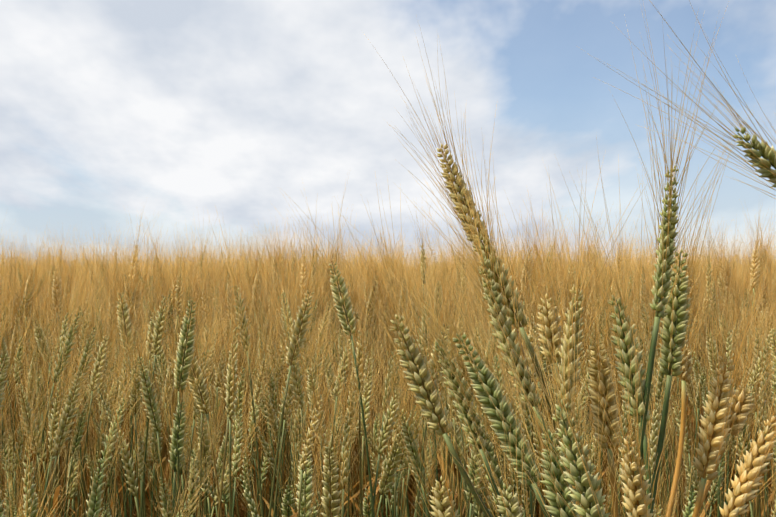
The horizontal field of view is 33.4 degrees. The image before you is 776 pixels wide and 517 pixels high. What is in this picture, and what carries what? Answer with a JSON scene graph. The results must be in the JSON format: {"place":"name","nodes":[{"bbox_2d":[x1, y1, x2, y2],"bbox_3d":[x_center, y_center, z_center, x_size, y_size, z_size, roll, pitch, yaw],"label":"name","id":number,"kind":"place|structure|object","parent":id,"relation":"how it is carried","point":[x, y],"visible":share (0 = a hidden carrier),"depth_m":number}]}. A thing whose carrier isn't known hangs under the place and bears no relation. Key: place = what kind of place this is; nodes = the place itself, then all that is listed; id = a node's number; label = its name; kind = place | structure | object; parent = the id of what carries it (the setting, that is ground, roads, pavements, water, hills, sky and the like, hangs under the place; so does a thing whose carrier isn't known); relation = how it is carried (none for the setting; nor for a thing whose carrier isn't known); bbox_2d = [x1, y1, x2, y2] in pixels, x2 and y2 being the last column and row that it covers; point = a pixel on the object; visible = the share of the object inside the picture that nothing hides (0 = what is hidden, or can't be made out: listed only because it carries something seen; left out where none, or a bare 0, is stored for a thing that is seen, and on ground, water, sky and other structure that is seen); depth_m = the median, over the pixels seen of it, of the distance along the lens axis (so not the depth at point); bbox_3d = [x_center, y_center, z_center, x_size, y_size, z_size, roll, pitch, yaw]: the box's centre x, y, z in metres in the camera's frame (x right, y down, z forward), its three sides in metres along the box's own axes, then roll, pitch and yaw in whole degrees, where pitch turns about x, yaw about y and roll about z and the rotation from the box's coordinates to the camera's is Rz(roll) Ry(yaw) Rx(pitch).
{"place":"outdoors","nodes":[
{"label":"outdoors","id":0,"kind":"place"},
{"bbox_2d":[0,0,775,268],"label":"sky","id":1,"kind":"structure","parent":0,"point":[189,108]},
{"label":"ground","id":2,"kind":"structure","parent":0,"visible":0},
{"bbox_2d":[5,374,120,516],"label":"wheat ear","id":3,"kind":"object","parent":2,"relation":"on","point":[38,476],"visible":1,"depth_m":0.93},
{"bbox_2d":[294,175,491,516],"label":"wheat ear","id":4,"kind":"object","parent":2,"relation":"on","point":[415,375],"visible":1,"depth_m":0.93},
{"bbox_2d":[343,214,500,505],"bbox_3d":[0.069,0.496,0.971,0.218,1.068,0.096,0,-1,-1],"label":"wheat ear","id":5,"kind":"object","parent":2,"relation":"on","point":[455,385],"visible":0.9,"depth_m":0.96},
{"bbox_2d":[381,354,481,516],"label":"wheat ear","id":6,"kind":"object","parent":2,"relation":"on","point":[446,506],"visible":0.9,"depth_m":0.96},
{"bbox_2d":[345,114,560,516],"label":"wheat ear","id":7,"kind":"object","parent":2,"relation":"on","point":[487,396],"depth_m":0.92},
{"bbox_2d":[398,277,519,504],"bbox_3d":[0.075,0.522,1.002,0.138,1.018,0.083,0,-1,-1],"label":"wheat ear","id":8,"kind":"object","parent":2,"relation":"on","point":[493,460],"visible":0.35,"depth_m":1.01},
{"bbox_2d":[370,15,552,515],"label":"wheat ear","id":9,"kind":"object","parent":2,"relation":"on","point":[456,187],"visible":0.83,"depth_m":1.13},
{"bbox_2d":[415,319,539,516],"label":"wheat ear","id":10,"kind":"object","parent":2,"relation":"on","point":[506,508],"visible":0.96,"depth_m":0.90},
{"bbox_2d":[412,105,557,455],"bbox_3d":[0.086,0.457,0.949,0.140,1.147,0.098,0,-1,-1],"label":"wheat ear","id":11,"kind":"object","parent":2,"relation":"on","point":[506,328],"visible":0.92,"depth_m":0.95},
{"bbox_2d":[469,269,599,516],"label":"wheat ear","id":12,"kind":"object","parent":2,"relation":"on","point":[555,501],"visible":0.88,"depth_m":0.78},
{"bbox_2d":[501,166,579,504],"bbox_3d":[0.123,0.478,1.020,0.068,1.106,0.099,0,-1,-1],"label":"wheat ear","id":13,"kind":"object","parent":2,"relation":"on","point":[546,323],"visible":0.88,"depth_m":1.04},
{"bbox_2d":[466,211,634,516],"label":"wheat ear","id":14,"kind":"object","parent":2,"relation":"on","point":[583,494],"visible":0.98,"depth_m":0.74},
{"bbox_2d":[535,214,637,516],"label":"wheat ear","id":15,"kind":"object","parent":2,"relation":"on","point":[595,365],"visible":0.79,"depth_m":0.98},
{"bbox_2d":[522,166,653,500],"bbox_3d":[0.145,0.474,0.937,0.090,1.113,0.083,0,-1,-1],"label":"wheat ear","id":16,"kind":"object","parent":2,"relation":"on","point":[574,329],"visible":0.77,"depth_m":0.94},
{"bbox_2d":[556,137,676,512],"bbox_3d":[0.167,0.470,0.950,0.086,1.120,0.096,0,-1,-1],"label":"wheat ear","id":17,"kind":"object","parent":2,"relation":"on","point":[624,362],"visible":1,"depth_m":0.94},
{"bbox_2d":[558,303,687,516],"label":"wheat ear","id":18,"kind":"object","parent":2,"relation":"on","point":[634,505],"visible":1,"depth_m":0.86},
{"bbox_2d":[608,0,750,514],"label":"wheat ear","id":19,"kind":"object","parent":2,"relation":"on","point":[665,261],"visible":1,"depth_m":0.93},
{"bbox_2d":[596,1,775,198],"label":"wheat ear","id":20,"kind":"object","parent":2,"relation":"on","point":[766,152],"visible":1,"depth_m":0.88},
{"bbox_2d":[647,254,724,516],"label":"wheat ear","id":21,"kind":"object","parent":2,"relation":"on","point":[682,375],"visible":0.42,"depth_m":1.05},
{"bbox_2d":[638,107,749,512],"bbox_3d":[0.225,0.457,0.957,0.102,1.147,0.108,0,-1,-1],"label":"wheat ear","id":22,"kind":"object","parent":2,"relation":"on","point":[678,304],"visible":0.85,"depth_m":0.98},
{"bbox_2d":[676,207,775,516],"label":"wheat ear","id":23,"kind":"object","parent":2,"relation":"on","point":[716,432],"visible":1,"depth_m":0.94},
{"bbox_2d":[699,285,775,511],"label":"wheat ear","id":24,"kind":"object","parent":2,"relation":"on","point":[745,406],"visible":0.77,"depth_m":1.06},
{"bbox_2d":[719,282,775,516],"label":"wheat ear","id":25,"kind":"object","parent":2,"relation":"on","point":[750,469],"visible":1,"depth_m":0.92}
]}

